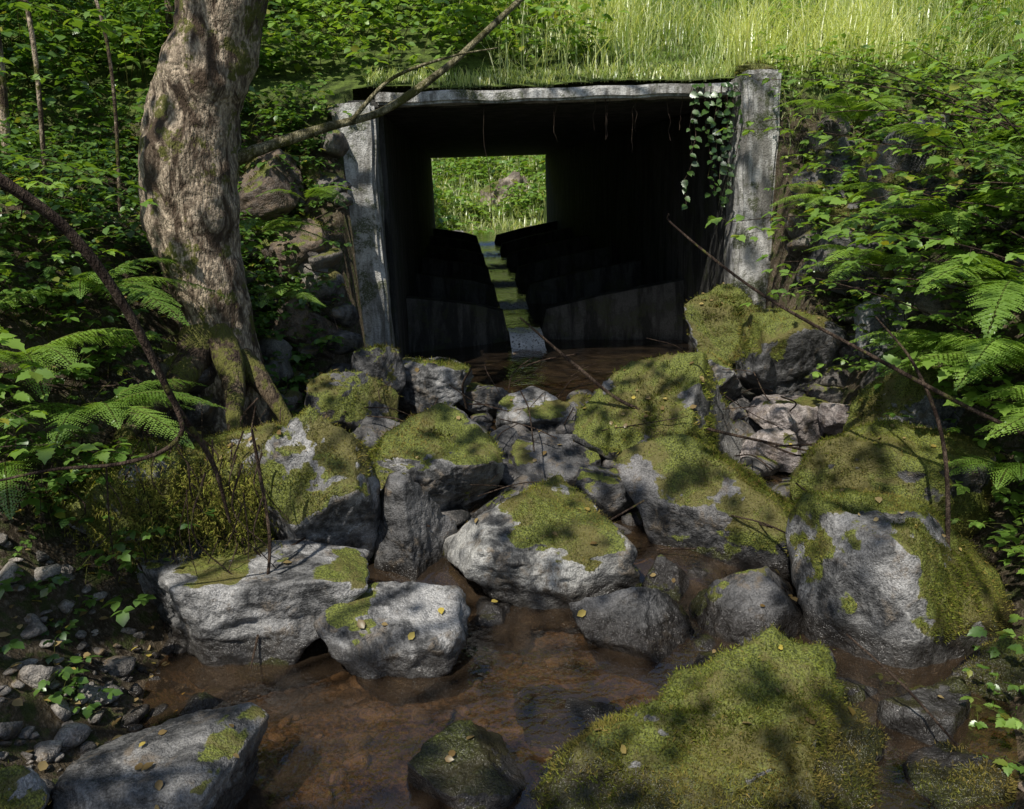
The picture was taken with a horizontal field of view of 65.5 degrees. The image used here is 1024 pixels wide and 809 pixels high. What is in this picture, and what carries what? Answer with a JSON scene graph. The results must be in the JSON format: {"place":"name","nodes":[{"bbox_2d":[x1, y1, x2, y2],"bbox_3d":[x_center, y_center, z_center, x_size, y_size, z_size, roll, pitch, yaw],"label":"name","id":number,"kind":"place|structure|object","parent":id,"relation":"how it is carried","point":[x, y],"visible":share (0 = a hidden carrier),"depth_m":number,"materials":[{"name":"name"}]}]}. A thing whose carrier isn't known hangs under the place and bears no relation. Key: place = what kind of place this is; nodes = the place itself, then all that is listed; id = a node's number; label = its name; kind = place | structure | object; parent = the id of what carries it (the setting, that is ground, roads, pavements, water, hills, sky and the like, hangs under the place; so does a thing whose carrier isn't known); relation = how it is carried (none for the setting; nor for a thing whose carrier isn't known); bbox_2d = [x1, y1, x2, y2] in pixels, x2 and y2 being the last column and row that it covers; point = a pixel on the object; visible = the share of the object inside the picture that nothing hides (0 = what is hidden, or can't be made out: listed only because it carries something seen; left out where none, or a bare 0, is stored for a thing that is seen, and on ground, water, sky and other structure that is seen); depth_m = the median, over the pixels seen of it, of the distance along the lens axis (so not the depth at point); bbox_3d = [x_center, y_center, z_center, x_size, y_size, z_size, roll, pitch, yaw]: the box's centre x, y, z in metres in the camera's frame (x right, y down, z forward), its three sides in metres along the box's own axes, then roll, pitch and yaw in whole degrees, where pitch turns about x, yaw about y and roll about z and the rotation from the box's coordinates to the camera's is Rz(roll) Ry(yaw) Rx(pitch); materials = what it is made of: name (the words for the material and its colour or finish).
{"place":"outdoors","nodes":[
{"label":"outdoors","id":0,"kind":"place"},
{"bbox_2d":[0,0,157,459],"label":"bramble canes","id":1,"kind":"object","parent":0,"point":[47,255],"visible":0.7,"depth_m":3.97,"materials":[{"name":"brown plant"}]},
{"bbox_2d":[431,155,545,230],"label":"meadow grass","id":2,"kind":"structure","parent":0,"point":[454,183],"depth_m":25.59,"materials":[{"name":"green plant"}]},
{"bbox_2d":[0,0,1023,808],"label":"ground","id":3,"kind":"structure","parent":0,"point":[296,762],"depth_m":4.07,"materials":[{"name":"soil"}]},
{"bbox_2d":[0,33,12,171],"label":"sapling","id":4,"kind":"object","parent":3,"relation":"on","point":[4,110],"visible":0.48,"depth_m":5.04,"materials":[{"name":"brown plant"}]},
{"bbox_2d":[0,764,49,808],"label":"mossy boulder","id":5,"kind":"object","parent":3,"relation":"on","point":[29,782],"visible":0.96,"depth_m":2.42,"materials":[{"name":"green plant"}]},
{"bbox_2d":[23,0,48,196],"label":"sapling","id":6,"kind":"object","parent":3,"relation":"on","point":[38,82],"visible":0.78,"depth_m":4.68,"materials":[{"name":"brown plant"}]},
{"bbox_2d":[0,0,170,464],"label":"bramble","id":7,"kind":"object","parent":3,"relation":"on","point":[43,454],"visible":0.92,"depth_m":3.54,"materials":[{"name":"green plant"}]},
{"bbox_2d":[94,0,121,216],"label":"sapling","id":8,"kind":"object","parent":3,"relation":"on","point":[114,106],"visible":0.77,"depth_m":5.01,"materials":[{"name":"brown plant"}]},
{"bbox_2d":[0,172,230,522],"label":"dead branch","id":9,"kind":"object","parent":3,"relation":"on","point":[59,223],"visible":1,"depth_m":2.67,"materials":[{"name":"brown wood"}]},
{"bbox_2d":[0,405,184,481],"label":"dead branch","id":10,"kind":"object","parent":9,"relation":"attached to","point":[177,439],"visible":1,"depth_m":2.93,"materials":[{"name":"brown wood"}]},
{"bbox_2d":[0,533,267,808],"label":"gravel","id":11,"kind":"structure","parent":3,"relation":"on","point":[71,734],"depth_m":3.10,"materials":[{"name":"stone"}]},
{"bbox_2d":[64,439,231,572],"bbox_3d":[-1.810,0.588,3.948,0.631,0.840,0.718,5,17,22],"label":"mossy boulder","id":12,"kind":"object","parent":3,"relation":"on","point":[98,494],"visible":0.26,"depth_m":3.70,"materials":[{"name":"green plant"}]},
{"bbox_2d":[50,702,269,808],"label":"boulder","id":13,"kind":"object","parent":3,"relation":"on","point":[197,764],"visible":1,"depth_m":2.60,"materials":[{"name":"grey stone"}]},
{"bbox_2d":[0,0,322,156],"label":"thicket","id":14,"kind":"object","parent":3,"relation":"on","point":[10,15],"depth_m":6.22,"materials":[{"name":"green plant"}]},
{"bbox_2d":[165,1,173,39],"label":"sapling","id":15,"kind":"object","parent":3,"relation":"on","point":[168,17],"visible":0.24,"depth_m":6.39,"materials":[{"name":"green plant"}]},
{"bbox_2d":[0,186,353,519],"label":"sword fern","id":16,"kind":"object","parent":3,"relation":"on","point":[92,275],"visible":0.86,"depth_m":3.80,"materials":[{"name":"green plant"}]},
{"bbox_2d":[0,79,357,718],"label":"undergrowth","id":17,"kind":"object","parent":3,"relation":"on","point":[122,618],"visible":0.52,"depth_m":4.60,"materials":[{"name":"green plant"}]},
{"bbox_2d":[137,538,369,688],"bbox_3d":[-1.208,0.971,3.771,1.249,0.580,0.764,8,18,31],"label":"boulder","id":18,"kind":"object","parent":3,"relation":"on","point":[217,618],"visible":0.85,"depth_m":3.47,"materials":[{"name":"grey stone"}]},
{"bbox_2d":[237,148,304,224],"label":"boulder","id":19,"kind":"object","parent":3,"relation":"on","point":[267,205],"visible":0.77,"depth_m":5.82,"materials":[{"name":"stone"}]},
{"bbox_2d":[258,217,331,282],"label":"boulder","id":20,"kind":"object","parent":3,"relation":"on","point":[303,247],"visible":0.49,"depth_m":5.85,"materials":[{"name":"grey stone"}]},
{"bbox_2d":[264,297,341,358],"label":"boulder","id":21,"kind":"object","parent":3,"relation":"on","point":[296,320],"visible":0.45,"depth_m":5.64,"materials":[{"name":"grey stone"}]},
{"bbox_2d":[299,162,326,212],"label":"boulder","id":22,"kind":"object","parent":3,"relation":"on","point":[315,178],"visible":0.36,"depth_m":6.06,"materials":[{"name":"grey stone"}]},
{"bbox_2d":[112,0,523,445],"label":"alder tree","id":23,"kind":"object","parent":3,"relation":"on","point":[193,155],"visible":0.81,"depth_m":4.41,"materials":[{"name":"brown plant"}]},
{"bbox_2d":[304,371,398,432],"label":"mossy boulder","id":24,"kind":"object","parent":3,"relation":"on","point":[317,402],"visible":0.55,"depth_m":5.19,"materials":[{"name":"green plant"}]},
{"bbox_2d":[349,413,399,450],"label":"boulder","id":25,"kind":"object","parent":3,"relation":"on","point":[379,426],"visible":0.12,"depth_m":5.13,"materials":[{"name":"grey stone"}]},
{"bbox_2d":[350,345,405,394],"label":"boulder","id":26,"kind":"object","parent":3,"relation":"on","point":[367,361],"visible":0.41,"depth_m":5.56,"materials":[{"name":"grey stone"}]},
{"bbox_2d":[313,581,470,704],"bbox_3d":[-0.515,1.054,3.503,0.659,0.440,0.405,-1,16,5],"label":"boulder","id":27,"kind":"object","parent":3,"relation":"on","point":[390,662],"visible":0.98,"depth_m":3.36,"materials":[{"name":"grey stone"}]},
{"bbox_2d":[0,204,816,629],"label":"twigs","id":28,"kind":"object","parent":3,"relation":"on","point":[232,460],"visible":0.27,"depth_m":3.83,"materials":[{"name":"brown wood"}]},
{"bbox_2d":[373,472,457,583],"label":"boulder","id":29,"kind":"object","parent":3,"relation":"on","point":[409,543],"visible":0.81,"depth_m":4.06,"materials":[{"name":"grey stone"}]},
{"bbox_2d":[370,402,504,508],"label":"boulder","id":30,"kind":"object","parent":3,"relation":"on","point":[445,481],"visible":0.69,"depth_m":4.56,"materials":[{"name":"green plant"}]},
{"bbox_2d":[406,720,530,808],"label":"boulder","id":31,"kind":"object","parent":3,"relation":"on","point":[484,769],"visible":0.98,"depth_m":2.72,"materials":[{"name":"grey stone"}]},
{"bbox_2d":[459,382,508,418],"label":"boulder","id":32,"kind":"object","parent":3,"relation":"on","point":[491,395],"visible":0.73,"depth_m":6.00,"materials":[{"name":"grey stone"}]},
{"bbox_2d":[431,155,545,232],"bbox_3d":[-0.916,-8.253,26.364,12.280,5.010,11.584,-3,16,-3],"label":"meadow shrub","id":33,"kind":"object","parent":3,"relation":"on","point":[459,171],"depth_m":25.17,"materials":[{"name":"green plant"}]},
{"bbox_2d":[464,599,517,652],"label":"boulder","id":34,"kind":"object","parent":3,"relation":"on","point":[491,625],"visible":0.8,"depth_m":3.74,"materials":[{"name":"stone"}]},
{"bbox_2d":[0,155,986,808],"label":"leaf litter","id":35,"kind":"object","parent":3,"relation":"on","point":[42,765],"visible":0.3,"depth_m":3.43,"materials":[{"name":"plant"}]},
{"bbox_2d":[490,425,518,462],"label":"boulder","id":36,"kind":"object","parent":3,"relation":"on","point":[506,439],"visible":0.04,"depth_m":5.25,"materials":[{"name":"grey stone"}]},
{"bbox_2d":[480,171,529,205],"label":"boulder","id":37,"kind":"object","parent":3,"relation":"on","point":[512,178],"visible":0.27,"depth_m":25.76,"materials":[{"name":"grey stone"}]},
{"bbox_2d":[468,473,542,520],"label":"boulder","id":38,"kind":"object","parent":3,"relation":"on","point":[498,497],"visible":0.25,"depth_m":4.68,"materials":[{"name":"grey stone"}]},
{"bbox_2d":[0,58,1023,808],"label":"moss","id":39,"kind":"object","parent":3,"relation":"on","point":[240,528],"visible":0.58,"depth_m":3.60,"materials":[{"name":"green plant"}]},
{"bbox_2d":[34,0,1023,319],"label":"embankment shrub","id":40,"kind":"object","parent":3,"relation":"on","point":[466,10],"visible":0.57,"depth_m":6.73,"materials":[{"name":"green plant"}]},
{"bbox_2d":[495,386,572,428],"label":"boulder","id":41,"kind":"object","parent":3,"relation":"on","point":[551,409],"visible":0.66,"depth_m":5.65,"materials":[{"name":"grey stone"}]},
{"bbox_2d":[443,475,640,630],"bbox_3d":[0.058,0.766,4.154,0.788,0.620,1.035,-9,17,-25],"label":"boulder","id":42,"kind":"object","parent":3,"relation":"on","point":[548,585],"visible":0.89,"depth_m":3.84,"materials":[{"name":"grey stone"}]},
{"bbox_2d":[508,433,600,486],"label":"boulder","id":43,"kind":"object","parent":3,"relation":"on","point":[556,457],"visible":0.7,"depth_m":4.96,"materials":[{"name":"grey stone"}]},
{"bbox_2d":[331,69,780,384],"bbox_3d":[-0.082,-3.175,13.683,3.615,2.886,14.797,-3,16,-3],"label":"box culvert","id":44,"kind":"object","parent":3,"relation":"on","point":[607,251],"visible":0.77,"depth_m":8.50,"materials":[{"name":"concrete"}]},
{"bbox_2d":[483,97,697,215],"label":"hanging roots","id":45,"kind":"object","parent":44,"relation":"hanging from","point":[594,130],"visible":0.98,"depth_m":6.51,"materials":[{"name":"brown plant"}]},
{"bbox_2d":[681,81,742,209],"bbox_3d":[1.649,-2.101,6.476,0.556,0.988,0.127,-3,16,-3],"label":"ivy","id":46,"kind":"object","parent":44,"relation":"attached to","point":[723,149],"visible":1,"depth_m":6.46,"materials":[{"name":"green plant"}]},
{"bbox_2d":[737,63,774,75],"bbox_3d":[1.979,-2.709,6.461,0.300,0.120,0.260,-3,16,-3],"label":"moss cushion","id":47,"kind":"object","parent":44,"relation":"on","point":[746,66],"visible":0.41,"depth_m":6.37,"materials":[{"name":"green plant"}]},
{"bbox_2d":[513,684,624,749],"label":"boulder","id":48,"kind":"object","parent":3,"relation":"on","point":[550,716],"visible":0.76,"depth_m":3.14,"materials":[{"name":"grey stone"}]},
{"bbox_2d":[178,105,973,808],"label":"stones","id":49,"kind":"object","parent":3,"relation":"on","point":[232,693],"visible":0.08,"depth_m":4.12,"materials":[{"name":"grey stone"}]},
{"bbox_2d":[249,407,380,563],"bbox_3d":[-0.991,0.464,4.067,0.640,0.960,0.600,-3,16,-3],"label":"mossy boulder","id":50,"kind":"object","parent":49,"relation":"on","point":[350,516],"visible":0.66,"depth_m":3.85,"materials":[{"name":"grey stone"}]},
{"bbox_2d":[398,357,473,413],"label":"boulder","id":51,"kind":"object","parent":49,"relation":"on","point":[427,384],"visible":0.76,"depth_m":5.83,"materials":[{"name":"grey stone"}]},
{"bbox_2d":[461,367,471,408],"bbox_3d":[-0.328,-0.111,5.669,0.060,0.358,0.219,-6,16,-15],"label":"stick","id":52,"kind":"object","parent":49,"relation":"on","point":[462,390],"visible":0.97,"depth_m":5.68,"materials":[{"name":"brown wood"}]},
{"bbox_2d":[567,394,589,412],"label":"boulder","id":53,"kind":"object","parent":3,"relation":"on","point":[574,401],"visible":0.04,"depth_m":5.66,"materials":[{"name":"green plant"}]},
{"bbox_2d":[159,109,1023,439],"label":"rubble","id":54,"kind":"object","parent":3,"relation":"on","point":[829,385],"visible":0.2,"depth_m":5.61,"materials":[{"name":"grey stone"}]},
{"bbox_2d":[574,465,637,522],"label":"boulder","id":55,"kind":"object","parent":3,"relation":"on","point":[604,489],"visible":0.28,"depth_m":4.53,"materials":[{"name":"grey stone"}]},
{"bbox_2d":[569,587,696,687],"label":"boulder","id":56,"kind":"object","parent":3,"relation":"on","point":[645,634],"visible":0.91,"depth_m":3.50,"materials":[{"name":"grey stone"}]},
{"bbox_2d":[247,655,1023,808],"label":"creek bed pebbles","id":57,"kind":"object","parent":3,"relation":"on","point":[316,795],"visible":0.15,"depth_m":3.32,"materials":[{"name":"brown stone"}]},
{"bbox_2d":[572,351,742,462],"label":"boulder","id":58,"kind":"object","parent":3,"relation":"on","point":[693,393],"visible":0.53,"depth_m":4.97,"materials":[{"name":"green plant"}]},
{"bbox_2d":[520,317,806,451],"bbox_3d":[0.892,-0.146,4.800,1.742,0.740,0.094,4,17,20],"label":"stick","id":59,"kind":"object","parent":58,"relation":"on","point":[585,373],"visible":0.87,"depth_m":4.95,"materials":[{"name":"brown wood"}]},
{"bbox_2d":[641,554,694,615],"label":"boulder","id":60,"kind":"object","parent":3,"relation":"on","point":[664,569],"visible":0.48,"depth_m":3.96,"materials":[{"name":"grey stone"}]},
{"bbox_2d":[361,0,1023,162],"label":"embankment grass","id":61,"kind":"structure","parent":3,"relation":"on","point":[868,12],"depth_m":6.93,"materials":[{"name":"green plant"}]},
{"bbox_2d":[520,625,888,808],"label":"mossy boulder","id":62,"kind":"object","parent":3,"relation":"on","point":[790,683],"visible":0.78,"depth_m":2.66,"materials":[{"name":"green plant"}]},
{"bbox_2d":[616,434,794,590],"bbox_3d":[1.121,0.718,4.385,1.042,1.169,0.592,5,17,25],"label":"boulder","id":63,"kind":"object","parent":3,"relation":"on","point":[667,524],"visible":0.58,"depth_m":4.13,"materials":[{"name":"grey stone"}]},
{"bbox_2d":[690,649,721,667],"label":"boulder","id":64,"kind":"object","parent":3,"relation":"on","point":[702,657],"depth_m":3.28,"materials":[{"name":"grey stone"}]},
{"bbox_2d":[704,352,741,402],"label":"boulder","id":65,"kind":"object","parent":3,"relation":"on","point":[730,387],"visible":0.11,"depth_m":5.79,"materials":[{"name":"grey stone"}]},
{"bbox_2d":[689,566,804,649],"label":"boulder","id":66,"kind":"object","parent":3,"relation":"on","point":[727,611],"visible":0.48,"depth_m":3.55,"materials":[{"name":"grey stone"}]},
{"bbox_2d":[740,427,801,472],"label":"boulder","id":67,"kind":"object","parent":3,"relation":"on","point":[789,462],"visible":0.73,"depth_m":4.97,"materials":[{"name":"grey stone"}]},
{"bbox_2d":[746,394,830,447],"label":"boulder","id":68,"kind":"object","parent":3,"relation":"on","point":[800,420],"visible":0.78,"depth_m":5.22,"materials":[{"name":"grey stone"}]},
{"bbox_2d":[735,308,849,395],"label":"mossy boulder","id":69,"kind":"object","parent":3,"relation":"on","point":[805,348],"visible":0.71,"depth_m":5.57,"materials":[{"name":"grey stone"}]},
{"bbox_2d":[790,136,861,207],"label":"boulder","id":70,"kind":"object","parent":3,"relation":"on","point":[836,161],"visible":0.49,"depth_m":6.25,"materials":[{"name":"grey stone"}]},
{"bbox_2d":[817,403,849,434],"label":"boulder","id":71,"kind":"object","parent":3,"relation":"on","point":[831,417],"visible":0.4,"depth_m":5.08,"materials":[{"name":"grey stone"}]},
{"bbox_2d":[667,213,1023,434],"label":"bare cane","id":72,"kind":"object","parent":3,"relation":"on","point":[937,391],"visible":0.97,"depth_m":3.79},
{"bbox_2d":[795,202,900,299],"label":"boulder","id":73,"kind":"object","parent":3,"relation":"on","point":[818,255],"visible":0.37,"depth_m":5.83,"materials":[{"name":"grey stone"}]},
{"bbox_2d":[836,677,883,726],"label":"boulder","id":74,"kind":"object","parent":3,"relation":"on","point":[868,698],"visible":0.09,"depth_m":3.11,"materials":[{"name":"grey stone"}]},
{"bbox_2d":[705,33,1023,416],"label":"salmonberry bush","id":75,"kind":"object","parent":3,"relation":"on","point":[945,372],"visible":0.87,"depth_m":4.28,"materials":[{"name":"green plant"}]},
{"bbox_2d":[724,45,1023,407],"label":"salmonberry canes","id":76,"kind":"object","parent":3,"relation":"on","point":[999,257],"visible":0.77,"depth_m":4.46,"materials":[{"name":"plant"}]},
{"bbox_2d":[854,292,907,365],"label":"mossy boulder","id":77,"kind":"object","parent":3,"relation":"on","point":[871,325],"visible":0.34,"depth_m":5.32,"materials":[{"name":"grey stone"}]},
{"bbox_2d":[750,47,1023,775],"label":"bank shrub","id":78,"kind":"object","parent":3,"relation":"on","point":[1010,723],"depth_m":4.60,"materials":[{"name":"green plant"}]},
{"bbox_2d":[790,419,995,536],"bbox_3d":[2.083,0.432,4.313,0.805,0.680,0.869,-16,21,-41],"label":"mossy boulder","id":79,"kind":"object","parent":3,"relation":"on","point":[932,491],"visible":0.58,"depth_m":4.11,"materials":[{"name":"green plant"}]},
{"bbox_2d":[770,93,1023,489],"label":"lady fern","id":80,"kind":"object","parent":3,"relation":"on","point":[1010,295],"visible":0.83,"depth_m":4.28,"materials":[{"name":"green plant"}]},
{"bbox_2d":[786,488,1013,696],"bbox_3d":[1.798,1.103,3.667,0.998,1.360,0.806,-3,16,-3],"label":"mossy boulder","id":81,"kind":"object","parent":3,"relation":"on","point":[877,576],"visible":0.58,"depth_m":3.37,"materials":[{"name":"grey stone"}]},
{"bbox_2d":[843,365,964,431],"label":"mossy boulder","id":82,"kind":"object","parent":3,"relation":"on","point":[924,415],"visible":0.43,"depth_m":4.54,"materials":[{"name":"green plant"}]},
{"bbox_2d":[876,676,971,746],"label":"boulder","id":83,"kind":"object","parent":3,"relation":"on","point":[906,716],"visible":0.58,"depth_m":2.93,"materials":[{"name":"grey stone"}]},
{"bbox_2d":[846,634,958,746],"bbox_3d":[1.383,1.006,2.832,0.408,0.276,0.020,13,22,43],"label":"stick","id":84,"kind":"object","parent":83,"relation":"on","point":[906,689],"visible":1,"depth_m":2.82,"materials":[{"name":"brown wood"}]},
{"bbox_2d":[859,119,1001,252],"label":"boulder","id":85,"kind":"object","parent":3,"relation":"on","point":[910,162],"visible":0.23,"depth_m":5.41,"materials":[{"name":"grey stone"}]},
{"bbox_2d":[898,741,1015,808],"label":"boulder","id":86,"kind":"object","parent":3,"relation":"on","point":[943,755],"visible":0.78,"depth_m":2.66,"materials":[{"name":"green plant"}]},
{"bbox_2d":[933,637,1023,721],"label":"boulder","id":87,"kind":"object","parent":3,"relation":"on","point":[957,672],"visible":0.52,"depth_m":3.14,"materials":[{"name":"grey stone"}]},
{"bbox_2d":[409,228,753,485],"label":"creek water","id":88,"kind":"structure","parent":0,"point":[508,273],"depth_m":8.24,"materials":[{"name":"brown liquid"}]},
{"bbox_2d":[192,423,282,539],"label":"mossy boulder","id":89,"kind":"object","parent":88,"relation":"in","point":[247,434],"visible":0.16,"depth_m":3.96,"materials":[{"name":"green plant"}]},
{"bbox_2d":[250,429,271,668],"bbox_3d":[-1.101,0.619,3.427,0.051,0.983,0.320,0,16,6],"label":"stick","id":90,"kind":"object","parent":88,"relation":"in","point":[265,509],"visible":0.84,"depth_m":3.50,"materials":[{"name":"brown wood"}]},
{"bbox_2d":[479,241,547,355],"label":"cascade water","id":91,"kind":"structure","parent":88,"relation":"on","point":[526,339],"depth_m":8.88,"materials":[{"name":"white liquid"}]},
{"bbox_2d":[684,284,757,368],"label":"mossy boulder","id":92,"kind":"object","parent":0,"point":[718,348],"visible":0.61,"depth_m":6.06,"materials":[{"name":"green plant"}]},
{"bbox_2d":[875,316,950,545],"bbox_3d":[1.897,0.313,3.711,0.139,1.355,0.716,-4,16,-7],"label":"bare cane","id":93,"kind":"object","parent":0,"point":[947,483],"visible":0.7,"depth_m":3.60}
]}

